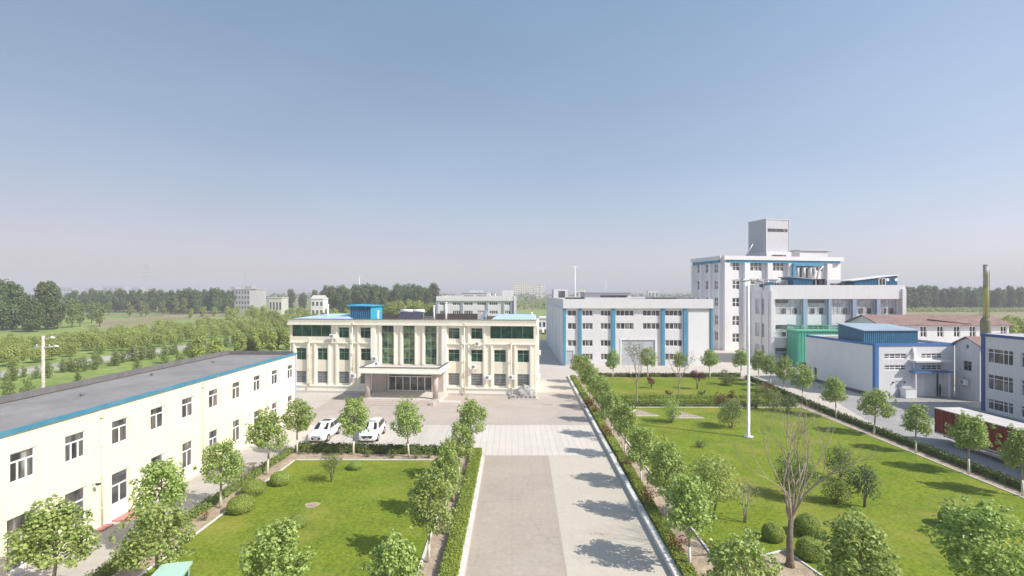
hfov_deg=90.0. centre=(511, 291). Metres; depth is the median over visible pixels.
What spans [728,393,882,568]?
bare tree
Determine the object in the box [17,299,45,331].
broad tree
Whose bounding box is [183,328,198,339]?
young tree
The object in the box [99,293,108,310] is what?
poplar tree
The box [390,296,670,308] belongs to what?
scrub woods
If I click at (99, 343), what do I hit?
young tree
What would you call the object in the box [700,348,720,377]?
street tree
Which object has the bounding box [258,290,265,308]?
grey block
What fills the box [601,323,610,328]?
window
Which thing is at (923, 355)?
window
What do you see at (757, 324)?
window
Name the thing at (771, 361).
street tree
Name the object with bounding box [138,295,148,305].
poplar tree
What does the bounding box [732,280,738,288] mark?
window
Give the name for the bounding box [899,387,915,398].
equipment cabinet
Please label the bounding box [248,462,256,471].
rose bush
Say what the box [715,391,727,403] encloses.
rust shrub
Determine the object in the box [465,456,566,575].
grey lane
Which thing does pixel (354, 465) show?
ball shrub
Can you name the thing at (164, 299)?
poplar tree
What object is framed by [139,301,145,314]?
field tree
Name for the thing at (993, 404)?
window
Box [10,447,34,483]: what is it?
window
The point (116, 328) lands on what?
young tree
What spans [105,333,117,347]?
young tree
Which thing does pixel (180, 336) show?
young tree
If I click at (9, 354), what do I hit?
young tree
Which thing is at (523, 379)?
window
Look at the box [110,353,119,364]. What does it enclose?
sapling
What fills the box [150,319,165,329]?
young tree
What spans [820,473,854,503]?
ornamental shrub
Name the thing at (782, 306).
window
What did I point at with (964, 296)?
poplar tree
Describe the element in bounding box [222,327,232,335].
young tree
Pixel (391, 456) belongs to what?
ornamental shrub
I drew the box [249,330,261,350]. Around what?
grove tree
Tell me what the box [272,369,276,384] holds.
window
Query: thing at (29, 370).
country road
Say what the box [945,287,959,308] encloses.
poplar tree
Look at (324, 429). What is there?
parked car
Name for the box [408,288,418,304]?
poplar tree
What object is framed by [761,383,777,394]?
ornamental shrub
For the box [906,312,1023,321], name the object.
pale field
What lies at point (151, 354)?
sapling
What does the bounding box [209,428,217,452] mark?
window
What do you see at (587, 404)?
rose bush
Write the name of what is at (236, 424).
window
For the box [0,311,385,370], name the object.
plantation grass
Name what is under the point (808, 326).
window
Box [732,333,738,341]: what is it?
window
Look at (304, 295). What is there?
poplar tree
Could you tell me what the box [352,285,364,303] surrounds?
poplar tree
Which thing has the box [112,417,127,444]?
window
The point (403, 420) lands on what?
street tree
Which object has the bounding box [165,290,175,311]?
poplar tree
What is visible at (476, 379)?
window
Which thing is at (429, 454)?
ornamental shrub
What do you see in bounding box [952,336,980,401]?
gabled annex
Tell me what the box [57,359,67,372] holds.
sapling
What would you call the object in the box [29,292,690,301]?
distant woods
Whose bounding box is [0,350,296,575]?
office wing
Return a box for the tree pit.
[305,502,320,507]
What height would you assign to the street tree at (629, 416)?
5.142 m
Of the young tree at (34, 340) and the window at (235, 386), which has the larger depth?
the young tree at (34, 340)
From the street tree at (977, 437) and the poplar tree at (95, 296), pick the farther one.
the poplar tree at (95, 296)
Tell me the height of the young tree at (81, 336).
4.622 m
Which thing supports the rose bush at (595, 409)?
on the rose bed at (699, 559)
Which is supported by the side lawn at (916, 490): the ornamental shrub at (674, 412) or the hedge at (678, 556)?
the ornamental shrub at (674, 412)
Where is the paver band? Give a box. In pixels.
[456,425,602,454]
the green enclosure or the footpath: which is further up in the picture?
the green enclosure
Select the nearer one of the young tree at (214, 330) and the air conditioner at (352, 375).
the air conditioner at (352, 375)
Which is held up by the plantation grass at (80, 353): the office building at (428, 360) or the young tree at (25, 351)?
the young tree at (25, 351)
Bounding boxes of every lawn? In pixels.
[142,460,452,575]
[578,377,769,397]
[608,408,1023,575]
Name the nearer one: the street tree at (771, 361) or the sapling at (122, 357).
the street tree at (771, 361)
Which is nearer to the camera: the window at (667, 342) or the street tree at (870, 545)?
the street tree at (870, 545)
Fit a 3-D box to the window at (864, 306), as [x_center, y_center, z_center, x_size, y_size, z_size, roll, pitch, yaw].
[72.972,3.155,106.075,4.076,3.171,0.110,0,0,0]
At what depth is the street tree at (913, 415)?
47.01 m
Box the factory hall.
[545,289,712,365]
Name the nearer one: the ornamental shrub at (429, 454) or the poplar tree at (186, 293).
the ornamental shrub at (429, 454)
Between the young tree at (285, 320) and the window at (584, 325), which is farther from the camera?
the young tree at (285, 320)
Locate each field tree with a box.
[64,299,80,327]
[76,302,85,326]
[85,301,98,322]
[92,302,105,326]
[126,301,133,316]
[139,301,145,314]
[144,303,149,314]
[159,300,166,313]
[172,299,179,312]
[180,298,187,312]
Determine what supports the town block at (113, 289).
on the ground at (241, 314)
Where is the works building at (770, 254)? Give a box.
[691,219,843,350]
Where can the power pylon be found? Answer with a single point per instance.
(146, 268)
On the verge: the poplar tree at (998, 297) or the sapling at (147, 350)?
the sapling at (147, 350)
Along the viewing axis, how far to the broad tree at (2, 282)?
206.27 m
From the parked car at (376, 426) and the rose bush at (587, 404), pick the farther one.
the rose bush at (587, 404)
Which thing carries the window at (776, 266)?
in the works building at (770, 254)
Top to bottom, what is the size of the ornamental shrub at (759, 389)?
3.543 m
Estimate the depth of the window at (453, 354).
74.62 m
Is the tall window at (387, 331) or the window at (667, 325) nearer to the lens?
the tall window at (387, 331)
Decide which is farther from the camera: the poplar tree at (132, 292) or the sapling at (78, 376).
the poplar tree at (132, 292)
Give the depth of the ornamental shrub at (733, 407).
55.62 m
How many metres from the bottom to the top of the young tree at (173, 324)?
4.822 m
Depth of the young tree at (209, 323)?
191.91 m
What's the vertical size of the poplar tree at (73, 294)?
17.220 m
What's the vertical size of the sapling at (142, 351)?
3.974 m
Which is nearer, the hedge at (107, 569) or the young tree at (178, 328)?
the hedge at (107, 569)
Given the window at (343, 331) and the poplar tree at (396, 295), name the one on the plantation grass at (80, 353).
the poplar tree at (396, 295)
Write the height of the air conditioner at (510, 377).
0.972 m
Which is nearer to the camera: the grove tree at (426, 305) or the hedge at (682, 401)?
the hedge at (682, 401)
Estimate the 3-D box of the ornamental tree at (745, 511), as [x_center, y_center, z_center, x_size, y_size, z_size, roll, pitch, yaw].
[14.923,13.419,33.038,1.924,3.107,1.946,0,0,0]
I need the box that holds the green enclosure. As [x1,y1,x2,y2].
[785,324,837,367]
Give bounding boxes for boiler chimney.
[980,264,990,332]
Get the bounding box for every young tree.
[0,337,7,348]
[0,345,24,364]
[0,347,6,361]
[1,336,12,347]
[4,334,18,341]
[8,335,25,343]
[18,337,31,348]
[18,345,30,359]
[26,335,39,346]
[26,347,46,362]
[37,334,49,344]
[40,333,61,342]
[40,340,63,360]
[45,335,58,351]
[55,341,65,355]
[58,337,68,350]
[62,342,79,355]
[65,336,81,349]
[73,331,91,346]
[82,333,104,349]
[87,325,101,332]
[91,337,108,353]
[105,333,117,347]
[106,330,118,335]
[111,332,133,350]
[112,326,126,332]
[124,329,139,345]
[133,332,151,346]
[137,324,148,330]
[149,325,159,332]
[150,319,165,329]
[151,333,168,344]
[153,327,162,332]
[163,329,171,340]
[166,321,176,331]
[167,333,177,342]
[174,325,182,333]
[176,333,185,342]
[180,325,193,336]
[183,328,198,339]
[195,318,204,326]
[196,328,208,337]
[200,320,214,329]
[209,326,220,336]
[218,322,227,333]
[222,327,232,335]
[228,323,237,332]
[235,318,241,327]
[238,321,248,329]
[240,317,248,325]
[240,326,249,333]
[250,318,259,329]
[259,322,268,331]
[267,317,276,326]
[276,321,283,327]
[283,318,288,327]
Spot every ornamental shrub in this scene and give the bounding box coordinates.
[301,444,313,453]
[334,442,345,454]
[362,445,372,456]
[387,448,397,458]
[410,448,422,458]
[424,446,432,457]
[661,396,681,422]
[695,441,706,448]
[716,398,745,427]
[718,369,738,385]
[750,382,764,407]
[760,385,786,412]
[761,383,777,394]
[772,450,821,499]
[778,393,797,411]
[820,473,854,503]
[822,442,855,479]
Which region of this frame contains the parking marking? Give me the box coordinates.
[293,427,449,446]
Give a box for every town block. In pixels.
[60,287,77,296]
[85,288,99,294]
[102,287,128,293]
[132,287,144,292]
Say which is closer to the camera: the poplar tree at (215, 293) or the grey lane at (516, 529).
the grey lane at (516, 529)
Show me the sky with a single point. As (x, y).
(460, 146)
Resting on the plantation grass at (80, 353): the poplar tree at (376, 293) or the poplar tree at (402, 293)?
the poplar tree at (376, 293)
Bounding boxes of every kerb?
[138,460,294,575]
[296,459,452,459]
[417,469,451,575]
[458,455,483,575]
[567,375,681,575]
[606,414,714,559]
[626,407,800,407]
[633,409,658,415]
[736,549,823,575]
[801,407,1023,497]
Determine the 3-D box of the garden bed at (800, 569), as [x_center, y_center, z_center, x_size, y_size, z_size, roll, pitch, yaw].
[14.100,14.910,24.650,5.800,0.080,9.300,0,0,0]
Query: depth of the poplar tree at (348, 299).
335.59 m
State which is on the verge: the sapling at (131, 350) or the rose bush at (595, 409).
the sapling at (131, 350)
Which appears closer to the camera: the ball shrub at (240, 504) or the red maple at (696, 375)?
the ball shrub at (240, 504)
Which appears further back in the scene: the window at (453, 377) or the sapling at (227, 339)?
the sapling at (227, 339)
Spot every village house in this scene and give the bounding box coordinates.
[469,290,482,292]
[575,290,585,296]
[646,290,658,296]
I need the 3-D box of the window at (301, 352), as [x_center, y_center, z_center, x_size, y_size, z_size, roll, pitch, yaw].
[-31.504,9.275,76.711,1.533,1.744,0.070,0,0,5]
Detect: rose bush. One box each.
[199,509,209,520]
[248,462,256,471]
[460,463,468,474]
[582,397,593,408]
[592,404,601,413]
[601,424,613,435]
[639,486,657,503]
[668,532,687,551]
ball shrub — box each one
[226,494,255,515]
[240,479,266,496]
[269,470,291,486]
[287,513,308,528]
[348,460,362,470]
[761,522,785,542]
[793,513,823,538]
[795,535,824,562]
[937,507,962,527]
[969,517,1008,539]
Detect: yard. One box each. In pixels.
[16,340,978,575]
[831,396,1023,479]
[952,373,980,407]
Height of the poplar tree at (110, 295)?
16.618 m
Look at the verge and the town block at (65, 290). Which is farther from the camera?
the town block at (65, 290)
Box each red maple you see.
[647,377,655,387]
[689,370,705,388]
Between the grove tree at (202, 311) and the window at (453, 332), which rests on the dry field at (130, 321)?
the grove tree at (202, 311)
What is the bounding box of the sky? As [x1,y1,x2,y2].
[0,0,1023,294]
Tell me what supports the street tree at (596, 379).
on the rose bed at (699, 559)
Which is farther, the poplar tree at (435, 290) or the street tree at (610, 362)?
the poplar tree at (435, 290)
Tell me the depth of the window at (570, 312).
104.37 m
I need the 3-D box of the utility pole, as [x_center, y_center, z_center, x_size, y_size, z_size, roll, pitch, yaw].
[-43.097,9.580,47.474,2.312,11.000,0.378,0,0,4]
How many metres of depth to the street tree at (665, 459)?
33.19 m
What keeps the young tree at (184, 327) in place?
on the plantation grass at (80, 353)
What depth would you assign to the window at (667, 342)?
104.37 m
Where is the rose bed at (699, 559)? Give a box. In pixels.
[576,376,1020,575]
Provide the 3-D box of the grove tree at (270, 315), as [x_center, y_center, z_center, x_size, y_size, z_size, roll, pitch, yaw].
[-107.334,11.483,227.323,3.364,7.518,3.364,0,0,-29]
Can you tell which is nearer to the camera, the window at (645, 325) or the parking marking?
the parking marking
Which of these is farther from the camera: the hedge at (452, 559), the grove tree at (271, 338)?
the grove tree at (271, 338)
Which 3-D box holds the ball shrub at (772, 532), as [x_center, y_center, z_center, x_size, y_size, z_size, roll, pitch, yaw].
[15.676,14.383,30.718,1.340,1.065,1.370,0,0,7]
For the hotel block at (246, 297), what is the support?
on the ground at (241, 314)
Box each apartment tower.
[514,284,519,296]
[520,283,526,296]
[527,283,532,296]
[534,285,538,296]
[539,284,544,296]
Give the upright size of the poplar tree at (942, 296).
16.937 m
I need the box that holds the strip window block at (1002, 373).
[980,333,1023,420]
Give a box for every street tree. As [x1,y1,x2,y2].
[0,493,101,575]
[108,498,196,571]
[127,457,188,540]
[192,437,244,508]
[237,517,316,575]
[244,406,289,474]
[281,398,316,452]
[336,396,369,454]
[362,529,423,575]
[389,396,425,456]
[405,465,457,562]
[430,437,465,503]
[441,421,475,478]
[456,397,488,434]
[569,354,583,377]
[575,354,592,388]
[577,363,598,397]
[586,373,606,408]
[591,379,610,420]
[596,390,623,432]
[604,347,619,377]
[609,402,638,453]
[619,424,660,479]
[638,346,658,376]
[643,434,687,519]
[656,471,717,563]
[672,351,687,376]
[699,526,784,575]
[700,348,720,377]
[731,349,746,377]
[750,349,765,378]
[759,352,777,383]
[772,354,793,388]
[790,362,817,397]
[810,506,904,575]
[818,375,848,417]
[856,387,897,434]
[898,401,934,452]
[917,494,1023,575]
[944,410,999,474]
[996,423,1023,496]
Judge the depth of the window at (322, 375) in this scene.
76.41 m
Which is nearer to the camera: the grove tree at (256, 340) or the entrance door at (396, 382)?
the entrance door at (396, 382)
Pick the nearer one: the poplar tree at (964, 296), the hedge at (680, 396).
the hedge at (680, 396)
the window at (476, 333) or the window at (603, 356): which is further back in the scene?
the window at (603, 356)
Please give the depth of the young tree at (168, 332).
153.44 m
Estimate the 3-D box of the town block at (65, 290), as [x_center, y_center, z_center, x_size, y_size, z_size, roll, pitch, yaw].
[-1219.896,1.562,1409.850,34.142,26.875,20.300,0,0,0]
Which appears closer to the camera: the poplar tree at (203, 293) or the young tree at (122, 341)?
the young tree at (122, 341)
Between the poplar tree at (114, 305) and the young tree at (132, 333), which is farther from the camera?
the poplar tree at (114, 305)
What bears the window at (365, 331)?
in the office building at (428, 360)
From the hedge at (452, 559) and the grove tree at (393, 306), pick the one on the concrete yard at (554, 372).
the hedge at (452, 559)
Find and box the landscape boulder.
[510,384,537,399]
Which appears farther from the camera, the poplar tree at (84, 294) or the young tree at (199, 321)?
the poplar tree at (84, 294)
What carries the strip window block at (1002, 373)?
on the yard at (976, 403)
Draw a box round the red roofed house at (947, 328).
[845,315,1013,372]
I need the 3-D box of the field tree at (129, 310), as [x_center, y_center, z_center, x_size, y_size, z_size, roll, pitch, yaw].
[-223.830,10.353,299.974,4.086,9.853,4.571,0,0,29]
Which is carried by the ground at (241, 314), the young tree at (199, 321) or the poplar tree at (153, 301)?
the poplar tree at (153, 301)
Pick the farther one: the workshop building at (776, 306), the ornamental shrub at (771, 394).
the workshop building at (776, 306)
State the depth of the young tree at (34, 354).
107.69 m
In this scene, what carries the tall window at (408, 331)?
in the office building at (428, 360)
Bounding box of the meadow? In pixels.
[0,316,251,338]
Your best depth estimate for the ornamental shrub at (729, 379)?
81.26 m
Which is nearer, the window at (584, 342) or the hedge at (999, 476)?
the hedge at (999, 476)
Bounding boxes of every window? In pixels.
[7,507,37,573]
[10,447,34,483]
[65,431,84,462]
[65,486,84,532]
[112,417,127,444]
[151,406,162,430]
[151,453,162,480]
[182,396,192,418]
[182,440,191,468]
[209,388,217,408]
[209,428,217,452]
[232,381,239,399]
[233,418,239,441]
[254,375,259,391]
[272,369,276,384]
[272,402,276,413]
[288,364,291,378]
[288,395,291,411]
[297,348,305,359]
[297,371,305,381]
[318,348,326,359]
[318,371,326,382]
[339,327,348,337]
[339,348,348,359]
[339,372,348,382]
[361,327,370,337]
[361,349,370,359]
[361,373,370,383]
[382,326,393,363]
[403,326,414,363]
[425,326,436,364]
[449,328,458,338]
[449,349,458,360]
[449,373,458,384]
[471,328,481,338]
[471,350,482,361]
[471,373,482,384]
[494,350,505,361]
[494,374,505,385]
[518,350,528,361]
[518,374,528,385]
[568,310,575,315]
[568,323,575,328]
[568,340,575,345]
[582,310,592,315]
[582,323,592,328]
[582,340,592,345]
[582,354,592,359]
[601,310,610,315]
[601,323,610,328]
[601,340,610,345]
[601,354,607,359]
[616,310,633,315]
[616,323,633,328]
[643,310,659,315]
[643,323,659,328]
[665,310,681,315]
[665,323,681,328]
[665,340,681,345]
[665,354,680,359]
[715,315,717,324]
[715,331,717,340]
[732,263,738,270]
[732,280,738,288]
[732,298,738,306]
[732,316,738,325]
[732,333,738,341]
[750,263,761,270]
[756,299,763,313]
[756,323,763,336]
[756,344,763,356]
[773,263,783,270]
[775,299,800,314]
[775,325,800,336]
[775,348,786,357]
[808,299,825,314]
[808,326,825,328]
[832,299,849,314]
[857,299,873,314]
[880,299,895,314]
[884,354,905,358]
[884,365,905,369]
[920,326,925,336]
[921,353,941,357]
[921,365,941,369]
[937,326,942,336]
[954,326,959,336]
[964,361,971,370]
[970,326,974,335]
[988,348,1012,365]
[988,374,1012,393]
[988,398,1012,414]
[1001,326,1005,332]
[1022,352,1023,367]
[1022,380,1023,395]
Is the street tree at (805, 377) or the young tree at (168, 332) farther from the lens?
the young tree at (168, 332)
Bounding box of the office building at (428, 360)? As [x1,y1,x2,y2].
[287,302,538,405]
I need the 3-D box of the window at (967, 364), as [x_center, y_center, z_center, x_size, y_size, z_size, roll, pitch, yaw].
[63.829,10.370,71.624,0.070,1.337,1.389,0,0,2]
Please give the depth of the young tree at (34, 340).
138.43 m
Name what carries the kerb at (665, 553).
on the concrete yard at (554, 372)
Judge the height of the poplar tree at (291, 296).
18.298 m
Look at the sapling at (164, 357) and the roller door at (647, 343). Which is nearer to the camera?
the roller door at (647, 343)
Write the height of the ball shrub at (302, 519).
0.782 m
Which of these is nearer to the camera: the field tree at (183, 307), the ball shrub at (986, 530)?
the ball shrub at (986, 530)
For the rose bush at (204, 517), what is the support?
on the garden bed at (438, 543)
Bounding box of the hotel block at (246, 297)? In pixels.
[231,286,258,310]
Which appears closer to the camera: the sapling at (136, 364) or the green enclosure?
the sapling at (136, 364)
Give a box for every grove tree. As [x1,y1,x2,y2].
[187,334,206,357]
[188,309,193,317]
[199,306,206,316]
[205,336,226,354]
[210,307,217,315]
[225,308,235,319]
[231,331,246,350]
[246,326,264,349]
[249,304,253,315]
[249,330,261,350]
[252,311,260,320]
[261,328,277,350]
[267,309,273,321]
[272,309,280,318]
[272,326,282,348]
[278,327,289,349]
[301,311,311,316]
[382,301,394,313]
[387,303,396,313]
[395,300,406,313]
[411,301,421,308]
[415,303,426,314]
[424,302,434,315]
[425,304,432,315]
[1003,318,1017,332]
[1004,317,1022,332]
[1008,316,1023,332]
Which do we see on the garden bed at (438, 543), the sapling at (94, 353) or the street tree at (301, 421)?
the street tree at (301, 421)
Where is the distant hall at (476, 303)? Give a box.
[436,290,515,315]
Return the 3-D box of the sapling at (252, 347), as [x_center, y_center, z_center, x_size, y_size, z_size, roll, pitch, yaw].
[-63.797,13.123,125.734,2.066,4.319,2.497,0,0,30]
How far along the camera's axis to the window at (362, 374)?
75.78 m
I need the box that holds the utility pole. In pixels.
[34,336,58,387]
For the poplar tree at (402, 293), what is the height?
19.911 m
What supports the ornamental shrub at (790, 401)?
on the side lawn at (916, 490)
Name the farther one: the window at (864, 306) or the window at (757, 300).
the window at (757, 300)
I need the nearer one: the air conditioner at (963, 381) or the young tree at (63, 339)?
the air conditioner at (963, 381)
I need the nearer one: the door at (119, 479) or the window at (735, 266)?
the door at (119, 479)
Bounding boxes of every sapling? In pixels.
[1,370,11,387]
[1,380,16,395]
[6,359,18,378]
[8,366,18,380]
[18,377,35,391]
[19,365,26,377]
[31,366,39,378]
[39,360,52,377]
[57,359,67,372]
[64,357,75,370]
[71,357,82,370]
[72,371,84,381]
[79,355,90,370]
[89,348,100,367]
[89,355,101,369]
[110,350,121,365]
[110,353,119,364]
[119,349,126,362]
[126,343,137,361]
[132,357,142,369]
[137,343,147,360]
[145,343,155,357]
[148,348,154,359]
[158,346,170,362]
[168,343,174,354]
[171,351,184,361]
[183,343,189,354]
[202,347,215,354]
[225,333,229,346]
[247,340,255,350]
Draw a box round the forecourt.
[289,392,591,424]
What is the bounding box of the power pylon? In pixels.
[142,264,149,292]
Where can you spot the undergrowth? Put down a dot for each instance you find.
(972, 309)
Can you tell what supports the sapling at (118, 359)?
on the verge
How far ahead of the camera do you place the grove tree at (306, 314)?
228.39 m
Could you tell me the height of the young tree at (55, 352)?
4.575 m
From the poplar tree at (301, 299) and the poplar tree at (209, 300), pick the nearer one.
the poplar tree at (209, 300)
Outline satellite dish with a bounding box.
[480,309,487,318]
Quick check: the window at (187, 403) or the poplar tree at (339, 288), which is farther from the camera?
the poplar tree at (339, 288)
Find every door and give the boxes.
[112,468,127,518]
[388,374,431,390]
[566,351,572,364]
[622,340,654,364]
[895,381,900,396]
[925,373,935,395]
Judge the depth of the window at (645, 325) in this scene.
104.37 m
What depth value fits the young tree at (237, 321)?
210.22 m
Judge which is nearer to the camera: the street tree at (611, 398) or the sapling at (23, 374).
the street tree at (611, 398)
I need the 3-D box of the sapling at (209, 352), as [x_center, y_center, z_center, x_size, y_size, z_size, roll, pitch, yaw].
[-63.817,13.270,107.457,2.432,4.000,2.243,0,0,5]
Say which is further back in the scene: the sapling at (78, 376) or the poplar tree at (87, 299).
the poplar tree at (87, 299)
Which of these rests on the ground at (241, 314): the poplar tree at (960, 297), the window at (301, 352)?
the poplar tree at (960, 297)
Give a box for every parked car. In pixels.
[308,418,340,441]
[359,417,385,440]
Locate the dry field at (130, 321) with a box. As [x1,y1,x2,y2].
[83,311,222,330]
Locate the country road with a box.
[0,336,266,377]
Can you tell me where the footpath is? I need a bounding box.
[24,450,283,575]
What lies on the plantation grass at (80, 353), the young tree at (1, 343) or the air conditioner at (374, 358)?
the young tree at (1, 343)
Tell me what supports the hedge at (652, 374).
on the rose bed at (699, 559)
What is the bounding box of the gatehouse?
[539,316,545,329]
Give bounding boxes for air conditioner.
[329,334,335,339]
[350,373,356,379]
[372,356,377,360]
[374,361,379,365]
[485,375,490,381]
[508,375,513,380]
[959,378,969,388]
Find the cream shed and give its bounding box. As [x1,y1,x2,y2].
[268,297,288,314]
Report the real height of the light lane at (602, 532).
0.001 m
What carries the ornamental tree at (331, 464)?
on the front lawn at (355, 517)
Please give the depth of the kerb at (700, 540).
31.70 m
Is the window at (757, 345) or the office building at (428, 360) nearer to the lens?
the office building at (428, 360)
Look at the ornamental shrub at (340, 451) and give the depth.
46.80 m
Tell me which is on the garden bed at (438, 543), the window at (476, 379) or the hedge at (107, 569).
the hedge at (107, 569)
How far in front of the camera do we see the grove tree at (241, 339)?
120.97 m
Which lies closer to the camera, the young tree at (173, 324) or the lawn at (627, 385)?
the lawn at (627, 385)
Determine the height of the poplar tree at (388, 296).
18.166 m
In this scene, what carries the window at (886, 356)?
in the boiler house at (860, 358)
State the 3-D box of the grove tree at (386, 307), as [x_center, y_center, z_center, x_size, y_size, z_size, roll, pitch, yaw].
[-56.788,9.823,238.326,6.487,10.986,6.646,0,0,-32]
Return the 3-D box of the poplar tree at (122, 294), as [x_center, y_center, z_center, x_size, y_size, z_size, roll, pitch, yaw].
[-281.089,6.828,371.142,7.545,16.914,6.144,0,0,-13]
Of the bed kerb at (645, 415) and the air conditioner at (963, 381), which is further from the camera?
the air conditioner at (963, 381)
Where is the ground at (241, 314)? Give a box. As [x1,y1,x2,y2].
[2,295,1022,375]
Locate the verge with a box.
[0,339,289,395]
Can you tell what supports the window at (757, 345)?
in the workshop building at (776, 306)
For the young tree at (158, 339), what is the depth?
139.76 m
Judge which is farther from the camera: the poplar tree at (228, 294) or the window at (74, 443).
the poplar tree at (228, 294)
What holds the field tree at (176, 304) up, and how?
on the dry field at (130, 321)
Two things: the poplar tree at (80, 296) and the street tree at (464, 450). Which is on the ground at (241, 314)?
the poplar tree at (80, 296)
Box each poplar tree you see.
[63,293,71,310]
[69,290,79,308]
[76,291,85,309]
[81,293,87,311]
[84,293,91,308]
[90,293,98,309]
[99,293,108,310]
[101,290,114,306]
[113,288,121,312]
[113,290,118,311]
[117,290,128,312]
[127,289,135,308]
[131,291,141,312]
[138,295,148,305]
[148,288,157,311]
[156,288,165,311]
[162,293,168,311]
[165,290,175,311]
[172,289,182,313]
[182,287,192,311]
[190,289,201,313]
[200,289,206,307]
[202,291,210,312]
[207,290,214,310]
[210,287,223,310]
[219,291,225,312]
[222,290,233,309]
[229,290,235,309]
[287,289,295,307]
[298,293,305,308]
[302,292,307,310]
[321,285,329,305]
[328,286,335,311]
[333,289,345,313]
[336,284,344,293]
[342,288,353,309]
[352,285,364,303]
[361,283,371,303]
[369,284,380,304]
[379,288,387,310]
[383,287,391,311]
[391,288,400,302]
[392,283,400,291]
[398,285,406,303]
[405,290,412,300]
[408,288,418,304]
[415,285,425,303]
[424,289,433,305]
[429,282,439,304]
[905,287,912,309]
[911,288,921,308]
[917,285,928,307]
[920,285,932,308]
[931,285,940,309]
[938,290,948,308]
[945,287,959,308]
[955,290,963,308]
[958,288,966,306]
[963,287,971,306]
[968,287,982,307]
[968,290,979,309]
[975,289,982,308]
[981,292,991,307]
[990,289,994,306]
[991,287,1005,308]
[999,291,1007,307]
[1005,287,1017,307]
[1015,286,1023,307]
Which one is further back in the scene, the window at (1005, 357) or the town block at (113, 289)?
the town block at (113, 289)
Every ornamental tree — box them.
[320,453,342,481]
[685,452,745,523]
[730,478,759,522]
[839,462,882,506]
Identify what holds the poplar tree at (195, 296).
on the dry field at (130, 321)
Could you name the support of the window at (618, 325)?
in the factory hall
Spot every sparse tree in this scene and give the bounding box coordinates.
[615,339,648,402]
[654,346,697,394]
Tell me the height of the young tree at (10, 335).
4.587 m
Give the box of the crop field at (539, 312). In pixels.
[516,310,545,315]
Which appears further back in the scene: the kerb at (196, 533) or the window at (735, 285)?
the window at (735, 285)
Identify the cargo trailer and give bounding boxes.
[934,407,1023,465]
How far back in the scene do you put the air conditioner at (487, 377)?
73.41 m
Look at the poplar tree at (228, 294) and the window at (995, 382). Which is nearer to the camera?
the window at (995, 382)
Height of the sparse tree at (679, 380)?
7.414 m
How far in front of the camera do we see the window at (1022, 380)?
59.76 m
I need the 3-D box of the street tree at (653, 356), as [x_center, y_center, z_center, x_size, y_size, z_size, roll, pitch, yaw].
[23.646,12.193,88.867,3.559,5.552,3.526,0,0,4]
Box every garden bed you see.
[110,452,468,575]
[634,410,652,414]
[673,413,700,417]
[720,552,816,575]
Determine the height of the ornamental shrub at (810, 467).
3.284 m
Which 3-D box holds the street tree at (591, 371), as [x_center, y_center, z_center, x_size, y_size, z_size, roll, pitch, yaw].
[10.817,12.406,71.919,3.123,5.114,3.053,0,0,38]
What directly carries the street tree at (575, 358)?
on the rose bed at (699, 559)
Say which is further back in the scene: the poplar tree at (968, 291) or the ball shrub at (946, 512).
the poplar tree at (968, 291)
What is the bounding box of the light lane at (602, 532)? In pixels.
[549,456,666,575]
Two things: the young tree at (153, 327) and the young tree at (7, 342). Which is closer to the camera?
the young tree at (7, 342)
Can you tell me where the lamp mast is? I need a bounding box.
[733,279,763,437]
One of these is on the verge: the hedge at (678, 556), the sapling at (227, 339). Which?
the sapling at (227, 339)
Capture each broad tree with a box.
[0,279,10,328]
[0,281,31,329]
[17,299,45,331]
[30,280,68,329]
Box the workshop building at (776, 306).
[745,275,905,363]
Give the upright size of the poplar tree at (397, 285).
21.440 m
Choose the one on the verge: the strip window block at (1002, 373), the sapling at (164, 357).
the sapling at (164, 357)
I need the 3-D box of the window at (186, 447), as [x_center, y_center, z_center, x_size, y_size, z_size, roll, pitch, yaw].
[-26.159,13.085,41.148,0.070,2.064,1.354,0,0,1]
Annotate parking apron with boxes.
[249,425,459,448]
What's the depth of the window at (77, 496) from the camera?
31.09 m
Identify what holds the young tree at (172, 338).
on the plantation grass at (80, 353)
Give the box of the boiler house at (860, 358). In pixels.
[806,323,954,397]
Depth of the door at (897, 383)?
73.06 m
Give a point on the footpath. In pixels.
(199, 490)
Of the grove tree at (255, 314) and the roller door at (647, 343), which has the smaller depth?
the roller door at (647, 343)
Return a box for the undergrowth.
[906,307,1023,311]
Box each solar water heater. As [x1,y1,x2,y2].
[399,309,412,318]
[411,309,424,318]
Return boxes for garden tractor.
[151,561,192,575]
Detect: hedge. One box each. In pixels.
[84,446,294,575]
[294,440,467,455]
[438,447,481,575]
[570,375,623,455]
[595,372,741,376]
[600,394,789,398]
[607,401,795,406]
[616,452,698,575]
[619,398,797,403]
[745,375,1020,489]
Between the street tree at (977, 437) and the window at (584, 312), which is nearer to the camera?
the street tree at (977, 437)
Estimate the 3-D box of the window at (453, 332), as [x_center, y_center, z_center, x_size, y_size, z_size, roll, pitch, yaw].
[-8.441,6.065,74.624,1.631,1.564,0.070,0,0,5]
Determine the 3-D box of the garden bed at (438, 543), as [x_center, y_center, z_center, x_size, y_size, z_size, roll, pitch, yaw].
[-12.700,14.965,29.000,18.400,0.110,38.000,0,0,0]
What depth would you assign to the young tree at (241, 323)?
189.25 m
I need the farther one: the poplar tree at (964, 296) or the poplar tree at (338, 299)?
the poplar tree at (964, 296)
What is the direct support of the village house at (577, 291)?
on the ground at (241, 314)
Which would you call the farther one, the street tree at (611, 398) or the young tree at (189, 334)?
the young tree at (189, 334)
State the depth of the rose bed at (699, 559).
40.66 m

